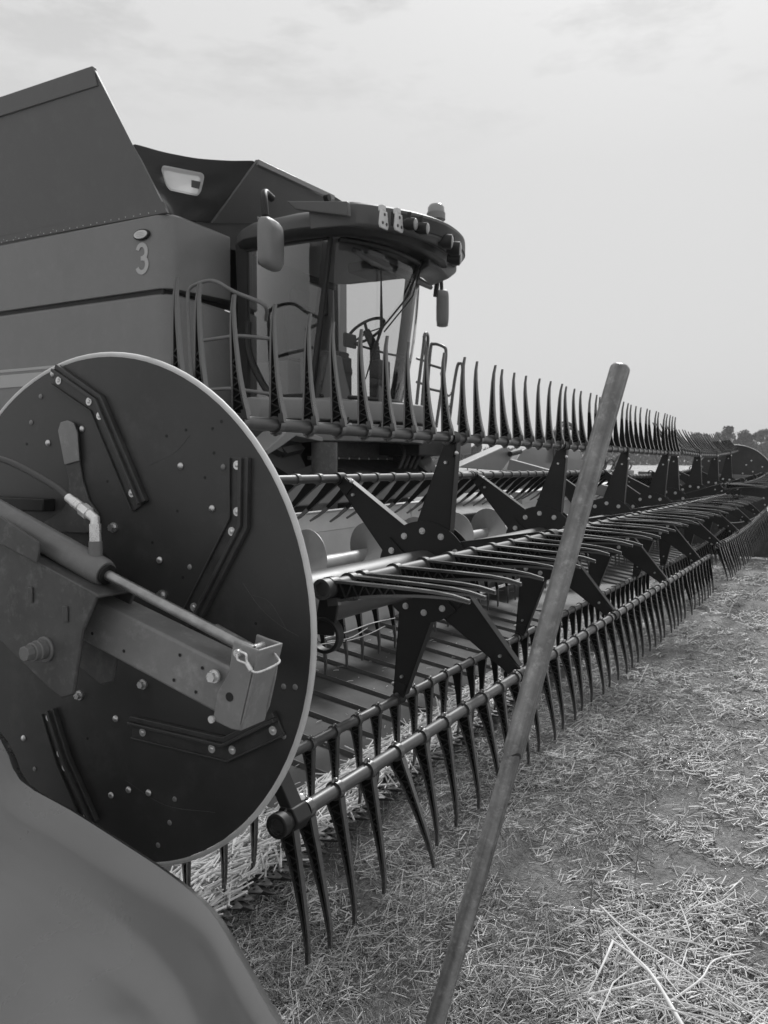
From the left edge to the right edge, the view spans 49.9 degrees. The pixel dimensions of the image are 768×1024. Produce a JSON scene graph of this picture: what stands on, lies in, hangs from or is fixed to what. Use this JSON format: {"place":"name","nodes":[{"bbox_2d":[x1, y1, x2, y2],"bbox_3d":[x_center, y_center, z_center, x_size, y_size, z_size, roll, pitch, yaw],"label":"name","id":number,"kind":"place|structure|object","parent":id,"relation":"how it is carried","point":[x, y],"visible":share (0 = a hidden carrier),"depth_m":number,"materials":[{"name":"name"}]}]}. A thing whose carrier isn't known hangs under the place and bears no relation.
{"place":"outdoors","nodes":[
{"label":"outdoors","id":0,"kind":"place"},
{"bbox_2d":[0,0,767,456],"label":"sky","id":1,"kind":"structure","parent":0,"point":[600,167],"materials":[{"name":"white"}]},
{"bbox_2d":[230,460,767,1023],"bbox_3d":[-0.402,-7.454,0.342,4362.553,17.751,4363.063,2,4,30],"label":"ground","id":2,"kind":"structure","parent":0,"point":[658,870],"depth_m":3.05,"materials":[{"name":"soil"}]},
{"bbox_2d":[0,66,493,522],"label":"combine harvester","id":3,"kind":"object","parent":2,"relation":"on","point":[108,235],"visible":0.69,"depth_m":8.29,"materials":[{"name":"paint"}]},
{"bbox_2d":[0,352,767,1023],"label":"harvester header","id":4,"kind":"object","parent":2,"relation":"on","point":[170,694],"visible":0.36,"depth_m":1.77,"materials":[{"name":"metal"}]},
{"bbox_2d":[295,587,577,783],"bbox_3d":[0.432,0.878,5.543,0.987,0.189,7.005,2,4,28],"label":"chaff","id":5,"kind":"object","parent":4,"relation":"on","point":[385,667],"visible":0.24,"depth_m":4.85,"materials":[{"name":"plant"}]},
{"bbox_2d":[171,277,763,964],"bbox_3d":[1.054,0.164,4.714,1.520,1.724,6.348,2,4,30],"label":"pickup reel","id":6,"kind":"object","parent":4,"relation":"on","point":[427,571],"visible":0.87,"depth_m":3.27,"materials":[{"name":"paint"}]},
{"bbox_2d":[321,618,394,644],"bbox_3d":[-0.110,0.557,3.825,0.034,0.061,0.685,2,4,30],"label":"caught straw","id":7,"kind":"object","parent":6,"relation":"on","point":[356,634],"visible":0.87,"depth_m":3.81,"materials":[{"name":"grey plant"}]},
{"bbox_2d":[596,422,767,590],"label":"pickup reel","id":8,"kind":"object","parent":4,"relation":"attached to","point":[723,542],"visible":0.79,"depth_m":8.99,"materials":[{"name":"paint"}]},
{"bbox_2d":[169,578,658,914],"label":"cut stalks","id":9,"kind":"object","parent":2,"relation":"on","point":[206,879],"visible":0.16,"depth_m":2.76,"materials":[{"name":"plant"}]},
{"bbox_2d":[461,454,469,469],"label":"tree","id":10,"kind":"object","parent":2,"relation":"on","point":[465,455],"visible":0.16,"depth_m":148.55,"materials":[{"name":"grey plant"}]},
{"bbox_2d":[468,444,481,469],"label":"tree","id":11,"kind":"object","parent":2,"relation":"on","point":[475,449],"visible":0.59,"depth_m":143.76,"materials":[{"name":"grey plant"}]},
{"bbox_2d":[223,554,767,1023],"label":"straw","id":12,"kind":"object","parent":2,"relation":"on","point":[567,1000],"visible":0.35,"depth_m":2.68,"materials":[{"name":"grey plant"}]},
{"bbox_2d":[515,792,610,810],"bbox_3d":[0.734,1.169,3.387,0.386,0.057,0.058,1,3,16],"label":"dry stem","id":13,"kind":"object","parent":12,"relation":"on","point":[560,792],"visible":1,"depth_m":3.37,"materials":[{"name":"plant"}]},
{"bbox_2d":[587,925,683,1023],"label":"dry stem","id":14,"kind":"object","parent":12,"relation":"on","point":[660,989],"visible":1,"depth_m":2.19,"materials":[{"name":"plant"}]},
{"bbox_2d":[587,976,709,995],"bbox_3d":[0.697,1.247,2.171,0.336,0.035,0.016,0,3,-7],"label":"dry stem","id":15,"kind":"object","parent":12,"relation":"on","point":[612,989],"visible":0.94,"depth_m":2.16,"materials":[{"name":"plant"}]},
{"bbox_2d":[599,905,767,1023],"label":"dry stem","id":16,"kind":"object","parent":12,"relation":"on","point":[644,943],"visible":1,"depth_m":2.23,"materials":[{"name":"plant"}]},
{"bbox_2d":[229,560,767,1023],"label":"dry weeds","id":17,"kind":"object","parent":2,"relation":"on","point":[441,880],"visible":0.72,"depth_m":2.71,"materials":[{"name":"plant"}]},
{"bbox_2d":[238,620,767,1023],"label":"crop residue","id":18,"kind":"object","parent":2,"relation":"on","point":[510,716],"visible":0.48,"depth_m":3.21,"materials":[{"name":"plant"}]},
{"bbox_2d":[425,362,629,1023],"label":"pole","id":19,"kind":"object","parent":2,"relation":"on","point":[527,700],"visible":1,"depth_m":1.46,"materials":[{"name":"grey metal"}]},
{"bbox_2d":[587,862,596,922],"bbox_3d":[0.630,1.154,2.499,0.006,0.221,0.067,0,3,-9],"label":"dry stem","id":20,"kind":"object","parent":2,"relation":"on","point":[591,894],"visible":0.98,"depth_m":2.51,"materials":[{"name":"plant"}]},
{"bbox_2d":[431,447,767,464],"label":"undergrowth","id":21,"kind":"object","parent":2,"relation":"on","point":[645,459],"visible":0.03,"depth_m":255.75,"materials":[{"name":"grey plant"}]},
{"bbox_2d":[595,915,603,975],"bbox_3d":[0.586,1.178,2.241,0.009,0.201,0.069,2,4,33],"label":"dry stem","id":22,"kind":"object","parent":2,"relation":"on","point":[602,974],"visible":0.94,"depth_m":2.24,"materials":[{"name":"plant"}]},
{"bbox_2d":[634,820,642,878],"bbox_3d":[0.845,1.125,2.742,0.007,0.252,0.100,0,3,6],"label":"dry stem","id":23,"kind":"object","parent":2,"relation":"on","point":[638,852],"visible":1,"depth_m":2.74,"materials":[{"name":"plant"}]},
{"bbox_2d":[593,907,767,1023],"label":"tangled straw","id":24,"kind":"object","parent":2,"relation":"on","point":[680,1002],"visible":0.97,"depth_m":2.15,"materials":[{"name":"grey plant"}]},
{"bbox_2d":[679,455,685,464],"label":"tree","id":25,"kind":"object","parent":2,"relation":"on","point":[681,457],"visible":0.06,"depth_m":245.89,"materials":[{"name":"grey plant"}]},
{"bbox_2d":[677,904,690,962],"bbox_3d":[0.890,1.225,2.442,0.036,0.050,0.324,1,3,21],"label":"dry stem","id":26,"kind":"object","parent":2,"relation":"on","point":[688,929],"visible":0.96,"depth_m":2.39,"materials":[{"name":"plant"}]},
{"bbox_2d":[684,432,711,459],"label":"tree","id":27,"kind":"object","parent":2,"relation":"on","point":[690,457],"visible":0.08,"depth_m":237.44,"materials":[{"name":"grey plant"}]},
{"bbox_2d":[664,952,749,1005],"bbox_3d":[0.888,1.237,2.219,0.395,0.050,0.034,-2,4,-36],"label":"dry stem","id":28,"kind":"object","parent":2,"relation":"on","point":[694,984],"visible":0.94,"depth_m":2.16,"materials":[{"name":"plant"}]},
{"bbox_2d":[700,891,734,909],"bbox_3d":[1.048,1.225,2.595,0.100,0.055,0.087,2,4,30],"label":"dry stem","id":29,"kind":"object","parent":2,"relation":"on","point":[713,904],"visible":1,"depth_m":2.60,"materials":[{"name":"plant"}]},
{"bbox_2d":[721,426,734,442],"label":"tree","id":30,"kind":"object","parent":2,"relation":"on","point":[727,430],"visible":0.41,"depth_m":234.14,"materials":[{"name":"grey plant"}]},
{"bbox_2d":[729,430,743,444],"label":"tree","id":31,"kind":"object","parent":2,"relation":"on","point":[734,438],"visible":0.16,"depth_m":240.20,"materials":[{"name":"grey plant"}]},
{"bbox_2d":[736,429,753,447],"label":"tree","id":32,"kind":"object","parent":2,"relation":"on","point":[746,438],"visible":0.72,"depth_m":235.66,"materials":[{"name":"grey plant"}]},
{"bbox_2d":[751,432,767,451],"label":"tree","id":33,"kind":"object","parent":2,"relation":"on","point":[755,439],"visible":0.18,"depth_m":237.31,"materials":[{"name":"grey plant"}]},
{"bbox_2d":[756,429,767,455],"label":"tree","id":34,"kind":"object","parent":2,"relation":"on","point":[761,434],"visible":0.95,"depth_m":231.69,"materials":[{"name":"grey plant"}]},
{"bbox_2d":[760,433,767,457],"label":"tree","id":35,"kind":"object","parent":2,"relation":"on","point":[766,441],"visible":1,"depth_m":231.24,"materials":[{"name":"grey plant"}]}
]}

